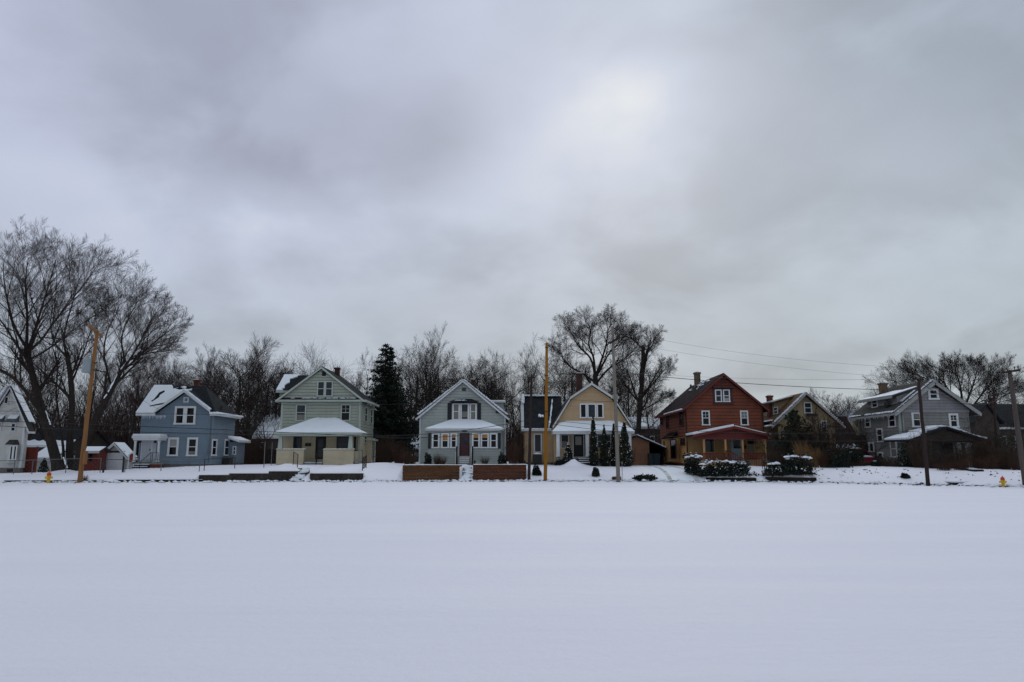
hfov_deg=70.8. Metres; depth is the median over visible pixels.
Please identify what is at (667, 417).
window
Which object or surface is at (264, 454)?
line post
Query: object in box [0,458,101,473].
chain link fence
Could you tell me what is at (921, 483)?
verge grass
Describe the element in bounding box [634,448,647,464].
garage door
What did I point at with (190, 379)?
bare tree
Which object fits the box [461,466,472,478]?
stair
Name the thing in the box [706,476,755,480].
bed edging
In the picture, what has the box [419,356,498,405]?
bare tree
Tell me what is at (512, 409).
bare tree
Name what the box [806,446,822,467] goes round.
brush
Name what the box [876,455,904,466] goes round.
brush
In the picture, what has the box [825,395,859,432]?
bare tree
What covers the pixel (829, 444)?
brush
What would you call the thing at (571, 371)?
bare tree
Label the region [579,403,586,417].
window
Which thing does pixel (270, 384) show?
bare tree
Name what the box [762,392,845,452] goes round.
yellow house
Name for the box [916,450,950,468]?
brush
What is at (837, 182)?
sky
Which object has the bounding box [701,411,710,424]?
window
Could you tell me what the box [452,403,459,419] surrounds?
window
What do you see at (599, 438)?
window
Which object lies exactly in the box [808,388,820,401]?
bare tree
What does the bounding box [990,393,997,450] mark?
utility pole
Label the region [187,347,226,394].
bare tree
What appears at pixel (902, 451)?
shrub
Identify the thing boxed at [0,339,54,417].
bare tree
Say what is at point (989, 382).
bare tree
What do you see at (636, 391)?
bare tree
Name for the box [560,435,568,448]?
window
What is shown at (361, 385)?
bare tree
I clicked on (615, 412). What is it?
utility pole
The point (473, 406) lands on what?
window
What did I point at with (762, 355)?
overhead cable
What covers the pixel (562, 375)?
bare tree
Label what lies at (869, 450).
window
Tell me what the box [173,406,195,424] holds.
window
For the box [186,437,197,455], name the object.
window
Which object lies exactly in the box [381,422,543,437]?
overhead cable
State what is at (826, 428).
tree
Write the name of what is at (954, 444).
tree
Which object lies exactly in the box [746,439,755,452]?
window
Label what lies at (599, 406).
window
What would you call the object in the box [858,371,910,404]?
bare tree
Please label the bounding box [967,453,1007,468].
brush
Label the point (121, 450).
garage
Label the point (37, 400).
bare tree
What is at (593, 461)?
arborvitae
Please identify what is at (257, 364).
bare tree
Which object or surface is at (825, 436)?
brush
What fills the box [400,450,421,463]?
brush
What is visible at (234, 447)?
window
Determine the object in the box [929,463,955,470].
brush
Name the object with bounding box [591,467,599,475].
shrub
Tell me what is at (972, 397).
bare tree
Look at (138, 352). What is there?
bare tree
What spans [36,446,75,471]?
white shed
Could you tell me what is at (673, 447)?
door
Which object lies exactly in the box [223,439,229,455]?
window
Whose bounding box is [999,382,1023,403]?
bare tree
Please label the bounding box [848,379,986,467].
weathered grey house
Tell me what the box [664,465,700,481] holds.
wheel track
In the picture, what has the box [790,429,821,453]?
tree
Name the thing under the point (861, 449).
brush
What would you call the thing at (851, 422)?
lime house
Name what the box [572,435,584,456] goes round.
door
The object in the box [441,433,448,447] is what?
window
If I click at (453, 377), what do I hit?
bare tree
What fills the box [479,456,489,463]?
brush
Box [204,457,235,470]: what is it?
hand rail
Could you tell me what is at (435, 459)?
brush
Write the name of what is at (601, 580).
snow field
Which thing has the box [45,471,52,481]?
fire hydrant
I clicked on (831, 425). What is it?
tree
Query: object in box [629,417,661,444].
brick house
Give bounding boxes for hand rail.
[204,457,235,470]
[293,452,297,467]
[362,455,366,470]
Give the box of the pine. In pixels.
[761,409,824,461]
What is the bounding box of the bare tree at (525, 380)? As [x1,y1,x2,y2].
[507,348,548,435]
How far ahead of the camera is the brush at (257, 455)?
68.81 m
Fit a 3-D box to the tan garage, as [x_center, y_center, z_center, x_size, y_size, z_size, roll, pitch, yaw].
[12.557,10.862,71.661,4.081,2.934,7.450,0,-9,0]
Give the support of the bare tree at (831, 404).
on the snow field
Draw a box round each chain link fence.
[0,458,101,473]
[124,459,199,471]
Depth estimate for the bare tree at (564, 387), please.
90.15 m
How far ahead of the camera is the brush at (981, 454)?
49.22 m
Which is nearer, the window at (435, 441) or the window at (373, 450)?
the window at (435, 441)
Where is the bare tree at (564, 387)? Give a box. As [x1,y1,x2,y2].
[524,356,612,402]
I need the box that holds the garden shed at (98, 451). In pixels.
[84,446,111,470]
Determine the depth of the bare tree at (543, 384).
82.92 m
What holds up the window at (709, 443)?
in the red house at (726, 407)
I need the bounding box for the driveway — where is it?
[635,465,704,481]
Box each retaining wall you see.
[4,479,103,481]
[115,479,202,481]
[199,475,229,480]
[229,473,269,480]
[269,471,299,480]
[310,473,363,480]
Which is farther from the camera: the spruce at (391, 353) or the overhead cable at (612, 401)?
the spruce at (391, 353)
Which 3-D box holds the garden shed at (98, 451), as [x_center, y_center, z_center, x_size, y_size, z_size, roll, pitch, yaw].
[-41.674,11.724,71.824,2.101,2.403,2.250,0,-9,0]
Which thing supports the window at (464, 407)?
in the grey house at (466, 406)
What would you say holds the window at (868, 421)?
in the weathered grey house at (878, 412)
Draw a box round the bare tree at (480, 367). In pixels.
[458,355,543,424]
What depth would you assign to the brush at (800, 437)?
56.87 m
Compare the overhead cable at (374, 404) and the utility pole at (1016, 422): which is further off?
the overhead cable at (374, 404)
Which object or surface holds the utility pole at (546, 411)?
on the snow field
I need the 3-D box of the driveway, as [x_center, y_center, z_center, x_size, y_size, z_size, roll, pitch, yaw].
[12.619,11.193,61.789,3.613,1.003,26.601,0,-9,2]
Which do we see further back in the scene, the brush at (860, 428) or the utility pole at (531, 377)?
the brush at (860, 428)
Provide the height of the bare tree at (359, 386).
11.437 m
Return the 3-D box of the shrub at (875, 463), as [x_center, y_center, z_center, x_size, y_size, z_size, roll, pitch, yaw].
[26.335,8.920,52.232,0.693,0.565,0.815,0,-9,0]
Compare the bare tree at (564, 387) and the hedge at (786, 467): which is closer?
the hedge at (786, 467)
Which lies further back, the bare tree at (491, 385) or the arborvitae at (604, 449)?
the bare tree at (491, 385)
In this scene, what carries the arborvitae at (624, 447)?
on the snow field
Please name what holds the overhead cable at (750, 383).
attached to the utility pole at (615, 412)
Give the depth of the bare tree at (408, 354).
109.82 m
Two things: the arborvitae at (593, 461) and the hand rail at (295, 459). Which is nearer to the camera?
the hand rail at (295, 459)
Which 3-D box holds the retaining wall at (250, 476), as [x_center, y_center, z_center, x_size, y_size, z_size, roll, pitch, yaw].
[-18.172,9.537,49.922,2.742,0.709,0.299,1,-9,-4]
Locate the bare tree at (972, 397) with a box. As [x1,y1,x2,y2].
[958,376,1011,403]
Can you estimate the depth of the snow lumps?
48.63 m
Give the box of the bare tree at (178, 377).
[127,348,193,415]
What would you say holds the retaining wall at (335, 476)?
on the snow field
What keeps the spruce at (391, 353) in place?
on the snow field
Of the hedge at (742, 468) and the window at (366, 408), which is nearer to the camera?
the hedge at (742, 468)
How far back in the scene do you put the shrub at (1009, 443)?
49.44 m
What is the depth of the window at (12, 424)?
59.55 m
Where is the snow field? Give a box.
[0,459,1023,681]
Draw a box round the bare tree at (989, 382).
[862,349,1023,403]
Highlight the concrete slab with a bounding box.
[945,481,968,484]
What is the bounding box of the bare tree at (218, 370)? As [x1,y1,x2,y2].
[197,341,238,404]
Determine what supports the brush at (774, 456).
on the snow field
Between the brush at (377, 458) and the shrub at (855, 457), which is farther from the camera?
the brush at (377, 458)
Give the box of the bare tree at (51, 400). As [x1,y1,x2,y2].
[13,331,80,439]
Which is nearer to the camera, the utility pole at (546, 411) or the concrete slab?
the concrete slab
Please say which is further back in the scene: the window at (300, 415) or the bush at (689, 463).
the window at (300, 415)
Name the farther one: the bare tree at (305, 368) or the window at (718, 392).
the bare tree at (305, 368)
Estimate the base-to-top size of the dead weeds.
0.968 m
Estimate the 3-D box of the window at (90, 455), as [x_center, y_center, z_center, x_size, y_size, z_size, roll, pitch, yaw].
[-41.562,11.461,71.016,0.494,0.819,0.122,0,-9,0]
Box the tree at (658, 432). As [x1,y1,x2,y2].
[642,418,661,443]
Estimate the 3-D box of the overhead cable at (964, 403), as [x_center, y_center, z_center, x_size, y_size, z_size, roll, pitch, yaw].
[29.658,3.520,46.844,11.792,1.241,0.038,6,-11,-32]
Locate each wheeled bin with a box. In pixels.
[647,453,654,464]
[652,453,660,464]
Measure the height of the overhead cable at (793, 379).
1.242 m
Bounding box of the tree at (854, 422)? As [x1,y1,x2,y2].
[846,420,857,438]
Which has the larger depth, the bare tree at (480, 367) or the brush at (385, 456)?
the bare tree at (480, 367)
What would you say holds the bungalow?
on the snow field
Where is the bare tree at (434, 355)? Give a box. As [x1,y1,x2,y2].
[407,322,450,415]
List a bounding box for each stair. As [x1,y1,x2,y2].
[290,467,309,479]
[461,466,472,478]
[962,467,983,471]
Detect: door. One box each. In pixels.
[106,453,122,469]
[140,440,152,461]
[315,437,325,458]
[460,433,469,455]
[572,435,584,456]
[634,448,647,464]
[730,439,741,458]
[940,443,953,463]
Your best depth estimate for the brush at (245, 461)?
70.74 m
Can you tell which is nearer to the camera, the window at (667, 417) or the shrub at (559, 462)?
the shrub at (559, 462)
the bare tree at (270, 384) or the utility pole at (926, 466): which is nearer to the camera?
the utility pole at (926, 466)
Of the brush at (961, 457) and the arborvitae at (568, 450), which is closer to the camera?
the brush at (961, 457)
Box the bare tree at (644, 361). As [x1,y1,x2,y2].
[601,320,677,434]
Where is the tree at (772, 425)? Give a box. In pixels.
[751,417,787,455]
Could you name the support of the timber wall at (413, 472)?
on the snow field
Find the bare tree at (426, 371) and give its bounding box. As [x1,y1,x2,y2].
[405,337,449,415]
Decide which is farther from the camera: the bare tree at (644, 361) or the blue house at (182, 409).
the bare tree at (644, 361)
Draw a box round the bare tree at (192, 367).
[183,358,237,411]
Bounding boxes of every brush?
[241,428,277,463]
[243,440,256,463]
[372,430,396,462]
[372,431,389,462]
[390,441,408,463]
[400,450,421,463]
[431,453,440,463]
[436,455,447,463]
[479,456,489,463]
[504,438,523,463]
[508,427,527,463]
[762,444,788,465]
[779,415,837,461]
[792,439,809,467]
[802,422,836,450]
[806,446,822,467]
[813,420,860,455]
[815,449,832,467]
[825,445,844,464]
[827,433,872,461]
[833,460,869,465]
[850,420,868,465]
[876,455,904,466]
[900,430,934,467]
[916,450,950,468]
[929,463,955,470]
[936,445,976,468]
[944,457,977,469]
[959,435,995,467]
[967,421,1015,468]
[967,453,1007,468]
[987,439,1023,469]
[1005,456,1019,469]
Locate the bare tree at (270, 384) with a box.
[243,359,293,416]
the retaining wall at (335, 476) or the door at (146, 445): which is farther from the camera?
the door at (146, 445)
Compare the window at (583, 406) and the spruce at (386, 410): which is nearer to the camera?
the window at (583, 406)
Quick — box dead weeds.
[814,468,1019,480]
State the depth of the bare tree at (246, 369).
107.55 m
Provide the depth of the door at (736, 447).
62.26 m
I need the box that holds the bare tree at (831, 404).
[814,390,860,414]
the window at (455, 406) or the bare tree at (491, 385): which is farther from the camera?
the bare tree at (491, 385)
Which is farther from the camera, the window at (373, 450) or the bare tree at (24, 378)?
the bare tree at (24, 378)
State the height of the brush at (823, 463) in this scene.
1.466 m
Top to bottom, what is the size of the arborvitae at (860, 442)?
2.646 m
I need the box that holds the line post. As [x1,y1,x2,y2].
[263,441,272,467]
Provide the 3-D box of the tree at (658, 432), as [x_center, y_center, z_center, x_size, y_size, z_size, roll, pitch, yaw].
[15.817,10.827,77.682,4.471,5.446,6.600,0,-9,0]
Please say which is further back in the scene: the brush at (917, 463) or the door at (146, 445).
the door at (146, 445)
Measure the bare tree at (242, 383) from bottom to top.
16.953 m
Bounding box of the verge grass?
[2,479,1022,486]
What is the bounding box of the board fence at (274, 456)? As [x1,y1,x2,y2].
[245,449,276,463]
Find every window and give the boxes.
[3,397,8,403]
[8,445,17,459]
[10,423,16,430]
[88,453,92,460]
[166,437,178,455]
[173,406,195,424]
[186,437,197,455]
[211,439,217,455]
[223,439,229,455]
[232,446,235,454]
[293,437,301,447]
[295,404,306,420]
[316,381,332,396]
[336,437,348,447]
[340,404,350,420]
[364,407,367,421]
[370,408,372,423]
[372,438,374,457]
[431,433,439,447]
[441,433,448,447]
[450,433,456,447]
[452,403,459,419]
[460,403,468,419]
[469,403,476,419]
[472,433,479,447]
[480,433,488,447]
[489,433,497,447]
[533,433,541,452]
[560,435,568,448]
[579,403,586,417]
[587,403,596,417]
[596,403,603,417]
[597,435,610,448]
[665,415,668,428]
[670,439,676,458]
[679,411,683,426]
[680,438,685,445]
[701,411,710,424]
[705,439,715,452]
[715,389,722,401]
[723,389,730,401]
[740,411,748,424]
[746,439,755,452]
[803,402,812,412]
[864,418,870,427]
[864,442,874,451]
[876,428,883,441]
[888,415,896,427]
[889,442,897,456]
[911,413,920,426]
[928,388,939,399]
[948,413,959,427]
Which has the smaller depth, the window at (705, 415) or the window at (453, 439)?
the window at (453, 439)
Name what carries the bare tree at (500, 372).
on the snow field
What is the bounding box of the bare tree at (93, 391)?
[74,338,121,445]
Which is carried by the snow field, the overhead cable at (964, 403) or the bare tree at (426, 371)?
the bare tree at (426, 371)
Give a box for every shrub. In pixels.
[424,452,431,463]
[497,451,506,463]
[532,465,541,475]
[554,459,566,465]
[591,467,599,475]
[632,473,657,480]
[761,460,784,476]
[823,442,852,467]
[837,445,866,465]
[870,460,880,466]
[872,455,885,465]
[894,435,921,466]
[900,472,910,478]
[988,424,1023,468]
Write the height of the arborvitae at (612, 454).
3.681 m
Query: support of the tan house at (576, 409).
on the snow field
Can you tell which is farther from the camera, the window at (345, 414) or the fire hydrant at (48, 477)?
the window at (345, 414)
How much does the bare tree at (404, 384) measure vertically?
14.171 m
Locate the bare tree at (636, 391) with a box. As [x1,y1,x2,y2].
[604,350,663,416]
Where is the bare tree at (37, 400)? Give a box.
[0,213,138,471]
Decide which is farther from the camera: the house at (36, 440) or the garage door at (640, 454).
the house at (36, 440)
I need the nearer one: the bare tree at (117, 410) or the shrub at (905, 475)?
the shrub at (905, 475)
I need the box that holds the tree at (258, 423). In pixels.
[245,393,280,463]
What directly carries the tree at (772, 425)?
on the snow field
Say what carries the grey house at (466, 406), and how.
on the snow field
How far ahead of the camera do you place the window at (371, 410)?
69.59 m
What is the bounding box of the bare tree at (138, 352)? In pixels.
[62,255,193,470]
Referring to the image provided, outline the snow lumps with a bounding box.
[0,479,1023,486]
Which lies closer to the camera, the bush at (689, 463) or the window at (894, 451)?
the bush at (689, 463)
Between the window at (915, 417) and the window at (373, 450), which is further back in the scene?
the window at (373, 450)
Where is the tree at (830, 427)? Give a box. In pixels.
[811,415,849,445]
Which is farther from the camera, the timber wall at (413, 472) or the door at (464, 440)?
the door at (464, 440)
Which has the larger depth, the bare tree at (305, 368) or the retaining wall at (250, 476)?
the bare tree at (305, 368)
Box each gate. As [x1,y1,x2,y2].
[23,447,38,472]
[102,459,124,472]
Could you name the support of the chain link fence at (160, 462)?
on the snow field
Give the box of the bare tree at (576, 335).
[537,303,663,387]
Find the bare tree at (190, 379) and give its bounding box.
[131,364,210,396]
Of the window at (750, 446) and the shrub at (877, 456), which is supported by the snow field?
the shrub at (877, 456)
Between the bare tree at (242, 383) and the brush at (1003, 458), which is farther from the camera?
the bare tree at (242, 383)
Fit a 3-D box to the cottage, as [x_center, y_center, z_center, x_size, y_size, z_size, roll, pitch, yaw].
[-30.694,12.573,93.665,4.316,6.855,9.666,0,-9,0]
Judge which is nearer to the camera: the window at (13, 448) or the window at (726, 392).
the window at (13, 448)
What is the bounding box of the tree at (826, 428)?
[809,404,828,441]
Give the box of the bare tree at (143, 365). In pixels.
[112,342,168,449]
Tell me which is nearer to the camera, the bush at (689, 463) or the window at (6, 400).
the bush at (689, 463)
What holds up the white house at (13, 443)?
on the snow field
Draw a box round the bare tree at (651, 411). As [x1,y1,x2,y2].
[627,377,675,442]
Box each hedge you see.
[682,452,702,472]
[689,457,760,476]
[778,452,816,475]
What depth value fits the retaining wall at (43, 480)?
48.38 m
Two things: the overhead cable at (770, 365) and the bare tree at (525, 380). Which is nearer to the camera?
the overhead cable at (770, 365)
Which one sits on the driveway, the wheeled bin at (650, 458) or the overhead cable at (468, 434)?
the wheeled bin at (650, 458)
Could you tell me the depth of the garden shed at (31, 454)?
60.18 m
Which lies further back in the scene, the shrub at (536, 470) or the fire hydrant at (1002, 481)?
the shrub at (536, 470)
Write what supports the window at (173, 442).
in the blue house at (182, 409)
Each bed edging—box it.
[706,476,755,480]
[765,477,816,481]
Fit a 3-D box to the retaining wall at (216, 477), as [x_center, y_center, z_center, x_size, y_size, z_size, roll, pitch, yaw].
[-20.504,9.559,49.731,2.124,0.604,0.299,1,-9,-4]
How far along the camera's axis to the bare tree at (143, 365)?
91.89 m
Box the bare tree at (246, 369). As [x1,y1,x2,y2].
[222,349,266,437]
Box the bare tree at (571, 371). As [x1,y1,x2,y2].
[551,360,582,398]
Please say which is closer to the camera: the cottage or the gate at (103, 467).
the gate at (103, 467)
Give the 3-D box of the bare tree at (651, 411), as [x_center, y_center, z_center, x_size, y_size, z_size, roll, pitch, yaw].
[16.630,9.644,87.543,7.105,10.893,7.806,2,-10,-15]
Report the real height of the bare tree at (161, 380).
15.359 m
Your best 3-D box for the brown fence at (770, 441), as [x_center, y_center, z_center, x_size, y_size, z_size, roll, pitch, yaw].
[23.442,9.898,63.292,2.260,2.668,0.120,0,-9,0]
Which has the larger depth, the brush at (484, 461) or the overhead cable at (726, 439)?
the brush at (484, 461)
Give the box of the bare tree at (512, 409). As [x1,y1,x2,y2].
[491,369,520,451]
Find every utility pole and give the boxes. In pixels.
[77,323,102,482]
[527,374,534,479]
[543,342,548,479]
[609,326,621,481]
[912,378,929,485]
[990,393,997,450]
[1001,366,1023,485]
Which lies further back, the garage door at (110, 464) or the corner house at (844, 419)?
the corner house at (844, 419)
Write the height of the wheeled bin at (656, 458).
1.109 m
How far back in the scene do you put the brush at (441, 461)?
59.35 m
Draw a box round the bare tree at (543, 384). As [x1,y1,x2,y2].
[524,326,574,401]
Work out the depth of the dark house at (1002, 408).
65.32 m
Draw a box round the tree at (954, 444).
[920,424,980,460]
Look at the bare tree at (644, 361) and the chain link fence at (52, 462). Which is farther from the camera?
the bare tree at (644, 361)
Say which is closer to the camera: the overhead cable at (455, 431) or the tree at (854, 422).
the overhead cable at (455, 431)
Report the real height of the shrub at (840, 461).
1.901 m
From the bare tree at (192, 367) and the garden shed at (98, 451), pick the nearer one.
the garden shed at (98, 451)
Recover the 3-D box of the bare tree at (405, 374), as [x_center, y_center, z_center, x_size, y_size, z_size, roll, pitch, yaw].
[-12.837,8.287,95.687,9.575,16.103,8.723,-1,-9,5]
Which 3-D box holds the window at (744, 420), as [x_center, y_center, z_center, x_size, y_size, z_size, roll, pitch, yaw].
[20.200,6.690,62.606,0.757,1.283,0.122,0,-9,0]
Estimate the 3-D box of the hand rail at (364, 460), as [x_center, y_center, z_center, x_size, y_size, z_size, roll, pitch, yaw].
[-10.774,8.991,52.590,0.058,1.316,2.366,1,-9,-5]
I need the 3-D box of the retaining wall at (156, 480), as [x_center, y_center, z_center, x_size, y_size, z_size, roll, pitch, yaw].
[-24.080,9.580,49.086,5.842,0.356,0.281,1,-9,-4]
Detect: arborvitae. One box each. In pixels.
[37,458,49,472]
[562,443,573,461]
[588,416,598,465]
[599,424,610,465]
[609,423,615,466]
[619,422,633,466]
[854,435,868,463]
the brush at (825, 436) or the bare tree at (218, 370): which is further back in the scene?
the bare tree at (218, 370)
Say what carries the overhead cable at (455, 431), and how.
attached to the utility pole at (546, 411)
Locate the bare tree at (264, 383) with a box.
[223,360,297,423]
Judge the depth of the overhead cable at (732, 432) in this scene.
47.16 m
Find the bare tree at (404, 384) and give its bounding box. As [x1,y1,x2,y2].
[392,349,415,421]
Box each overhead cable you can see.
[5,421,378,436]
[5,426,378,434]
[24,411,249,414]
[271,402,444,404]
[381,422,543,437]
[384,416,544,435]
[548,423,913,441]
[549,398,702,401]
[552,420,912,433]
[614,330,905,367]
[617,372,878,389]
[619,341,911,378]
[624,372,873,379]
[920,382,1009,404]
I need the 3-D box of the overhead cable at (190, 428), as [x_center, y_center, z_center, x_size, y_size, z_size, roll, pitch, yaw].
[-23.461,6.440,52.649,27.833,1.013,0.038,2,-9,-12]
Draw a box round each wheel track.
[644,465,672,481]
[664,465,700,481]
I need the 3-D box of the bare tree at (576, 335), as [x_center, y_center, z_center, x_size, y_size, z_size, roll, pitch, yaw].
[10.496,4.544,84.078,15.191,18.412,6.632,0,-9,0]
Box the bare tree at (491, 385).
[455,348,510,415]
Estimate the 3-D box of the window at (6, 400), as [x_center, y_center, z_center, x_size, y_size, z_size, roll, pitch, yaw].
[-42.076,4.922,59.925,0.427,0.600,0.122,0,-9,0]
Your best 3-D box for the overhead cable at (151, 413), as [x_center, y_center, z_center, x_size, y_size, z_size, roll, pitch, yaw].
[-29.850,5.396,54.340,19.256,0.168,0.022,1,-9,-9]
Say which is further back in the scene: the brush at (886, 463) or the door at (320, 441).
the door at (320, 441)
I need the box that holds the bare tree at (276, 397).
[260,354,289,421]
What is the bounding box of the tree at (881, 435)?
[853,430,892,455]
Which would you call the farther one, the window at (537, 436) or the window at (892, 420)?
the window at (537, 436)
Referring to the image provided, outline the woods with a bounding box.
[0,374,657,462]
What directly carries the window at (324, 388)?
in the green house at (320, 402)
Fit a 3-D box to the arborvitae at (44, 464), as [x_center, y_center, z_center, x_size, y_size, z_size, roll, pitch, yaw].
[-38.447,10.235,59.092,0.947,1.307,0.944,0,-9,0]
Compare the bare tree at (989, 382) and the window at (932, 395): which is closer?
the window at (932, 395)
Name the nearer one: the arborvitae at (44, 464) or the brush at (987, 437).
the brush at (987, 437)
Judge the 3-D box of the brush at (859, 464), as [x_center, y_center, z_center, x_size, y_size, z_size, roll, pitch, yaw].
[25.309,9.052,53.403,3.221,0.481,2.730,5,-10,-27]
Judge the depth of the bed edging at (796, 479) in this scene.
47.78 m
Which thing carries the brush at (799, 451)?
on the snow field
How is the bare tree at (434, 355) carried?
on the snow field
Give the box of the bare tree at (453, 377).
[433,354,489,394]
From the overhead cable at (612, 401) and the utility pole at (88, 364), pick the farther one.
the overhead cable at (612, 401)
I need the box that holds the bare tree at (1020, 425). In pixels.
[1007,403,1023,443]
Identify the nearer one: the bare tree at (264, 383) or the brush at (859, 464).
the brush at (859, 464)
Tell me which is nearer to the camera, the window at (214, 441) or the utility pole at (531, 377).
the utility pole at (531, 377)
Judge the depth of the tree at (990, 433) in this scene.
53.81 m
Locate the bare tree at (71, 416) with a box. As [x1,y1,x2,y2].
[0,239,120,468]
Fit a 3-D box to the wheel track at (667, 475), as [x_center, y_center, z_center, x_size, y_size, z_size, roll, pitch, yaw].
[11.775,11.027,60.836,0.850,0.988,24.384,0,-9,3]
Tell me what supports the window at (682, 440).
in the red house at (726, 407)
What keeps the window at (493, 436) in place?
in the grey house at (466, 406)
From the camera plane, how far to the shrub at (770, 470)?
48.42 m
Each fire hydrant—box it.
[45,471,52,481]
[999,476,1006,485]
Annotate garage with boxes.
[105,442,137,469]
[631,434,666,464]
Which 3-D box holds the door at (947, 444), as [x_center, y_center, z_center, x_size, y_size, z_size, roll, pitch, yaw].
[32.534,8.495,53.768,0.898,1.803,0.120,0,-9,0]
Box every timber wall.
[402,464,461,480]
[473,460,527,480]
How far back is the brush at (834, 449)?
54.23 m
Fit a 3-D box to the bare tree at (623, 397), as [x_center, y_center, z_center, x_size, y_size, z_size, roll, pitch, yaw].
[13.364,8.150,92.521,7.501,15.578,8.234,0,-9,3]
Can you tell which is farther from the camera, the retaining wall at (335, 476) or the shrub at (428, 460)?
the shrub at (428, 460)
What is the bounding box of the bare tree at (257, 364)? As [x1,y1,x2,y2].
[229,335,277,447]
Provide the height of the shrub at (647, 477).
0.630 m
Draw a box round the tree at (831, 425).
[779,412,861,457]
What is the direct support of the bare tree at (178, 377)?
on the snow field
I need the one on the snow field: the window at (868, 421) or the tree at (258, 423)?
the tree at (258, 423)
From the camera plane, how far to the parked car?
56.93 m
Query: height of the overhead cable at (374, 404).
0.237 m
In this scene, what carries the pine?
on the snow field
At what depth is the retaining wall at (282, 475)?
49.97 m
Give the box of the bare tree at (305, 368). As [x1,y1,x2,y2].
[271,341,355,406]
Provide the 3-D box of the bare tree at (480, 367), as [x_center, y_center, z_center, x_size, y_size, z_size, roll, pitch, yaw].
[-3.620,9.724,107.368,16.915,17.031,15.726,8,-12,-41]
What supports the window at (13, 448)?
in the white house at (13, 443)
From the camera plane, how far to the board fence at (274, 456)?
73.07 m
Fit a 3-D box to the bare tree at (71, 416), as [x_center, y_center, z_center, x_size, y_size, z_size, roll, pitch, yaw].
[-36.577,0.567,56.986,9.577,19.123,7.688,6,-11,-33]
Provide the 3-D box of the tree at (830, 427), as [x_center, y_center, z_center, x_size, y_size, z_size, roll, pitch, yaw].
[25.988,8.235,59.450,2.960,4.367,3.187,3,-10,-16]
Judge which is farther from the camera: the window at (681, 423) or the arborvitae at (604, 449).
the window at (681, 423)
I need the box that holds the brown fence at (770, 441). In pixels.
[766,438,782,462]
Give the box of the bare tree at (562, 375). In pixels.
[533,351,607,400]
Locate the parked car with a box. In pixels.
[847,447,877,464]
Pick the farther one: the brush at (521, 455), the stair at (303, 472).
the brush at (521, 455)
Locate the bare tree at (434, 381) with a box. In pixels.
[404,338,461,421]
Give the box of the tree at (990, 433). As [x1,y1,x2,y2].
[960,409,1023,455]
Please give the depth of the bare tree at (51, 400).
87.45 m
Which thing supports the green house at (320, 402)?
on the snow field
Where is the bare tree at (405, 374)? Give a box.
[397,344,450,450]
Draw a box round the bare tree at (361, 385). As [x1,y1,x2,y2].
[347,347,380,406]
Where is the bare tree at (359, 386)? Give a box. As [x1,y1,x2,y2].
[350,369,364,390]
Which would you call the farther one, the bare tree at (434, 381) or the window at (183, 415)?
the bare tree at (434, 381)
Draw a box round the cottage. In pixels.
[252,412,280,459]
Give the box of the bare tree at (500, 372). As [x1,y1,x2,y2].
[486,347,519,415]
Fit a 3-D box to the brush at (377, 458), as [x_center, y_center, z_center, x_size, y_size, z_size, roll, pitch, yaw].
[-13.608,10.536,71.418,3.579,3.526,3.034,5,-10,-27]
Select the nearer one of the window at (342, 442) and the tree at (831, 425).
the tree at (831, 425)
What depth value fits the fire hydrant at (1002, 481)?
40.22 m
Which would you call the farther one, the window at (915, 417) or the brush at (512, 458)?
the brush at (512, 458)
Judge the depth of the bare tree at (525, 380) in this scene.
105.31 m
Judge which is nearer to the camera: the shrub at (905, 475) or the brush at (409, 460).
the shrub at (905, 475)
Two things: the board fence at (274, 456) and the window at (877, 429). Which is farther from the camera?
the board fence at (274, 456)
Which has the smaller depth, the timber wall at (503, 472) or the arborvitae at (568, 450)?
the timber wall at (503, 472)
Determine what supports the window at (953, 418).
in the weathered grey house at (878, 412)
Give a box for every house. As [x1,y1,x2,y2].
[0,384,34,472]
[27,427,110,451]
[127,379,250,468]
[274,366,378,464]
[415,378,509,464]
[521,372,634,465]
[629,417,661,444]
[654,372,771,465]
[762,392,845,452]
[835,416,856,447]
[836,409,857,431]
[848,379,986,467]
[969,396,1023,458]
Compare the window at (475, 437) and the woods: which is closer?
the window at (475, 437)
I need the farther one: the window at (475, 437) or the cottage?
the cottage
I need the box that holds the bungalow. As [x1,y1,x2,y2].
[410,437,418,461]
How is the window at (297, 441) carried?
in the green house at (320, 402)
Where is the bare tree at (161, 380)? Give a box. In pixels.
[148,354,184,390]
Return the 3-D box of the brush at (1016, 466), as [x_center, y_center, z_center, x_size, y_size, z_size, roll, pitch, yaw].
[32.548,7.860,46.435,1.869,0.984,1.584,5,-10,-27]
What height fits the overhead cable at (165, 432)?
0.592 m
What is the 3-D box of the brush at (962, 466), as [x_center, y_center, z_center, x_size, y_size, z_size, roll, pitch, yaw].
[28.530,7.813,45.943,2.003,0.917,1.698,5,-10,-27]
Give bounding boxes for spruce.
[363,343,421,461]
[373,347,418,453]
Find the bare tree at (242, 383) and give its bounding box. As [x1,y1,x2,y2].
[197,333,293,441]
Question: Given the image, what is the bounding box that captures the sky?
[0,0,1023,435]
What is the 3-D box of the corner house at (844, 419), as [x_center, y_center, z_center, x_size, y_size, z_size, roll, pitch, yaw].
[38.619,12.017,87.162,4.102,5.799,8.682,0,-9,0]
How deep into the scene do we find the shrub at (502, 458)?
59.61 m
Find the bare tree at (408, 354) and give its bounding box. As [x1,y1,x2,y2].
[369,341,456,431]
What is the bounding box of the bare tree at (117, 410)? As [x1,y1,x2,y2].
[84,351,151,444]
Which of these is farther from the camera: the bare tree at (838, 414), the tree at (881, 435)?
the bare tree at (838, 414)
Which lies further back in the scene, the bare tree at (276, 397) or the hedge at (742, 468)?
the bare tree at (276, 397)
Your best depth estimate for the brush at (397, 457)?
63.00 m
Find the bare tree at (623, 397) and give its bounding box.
[590,357,643,418]

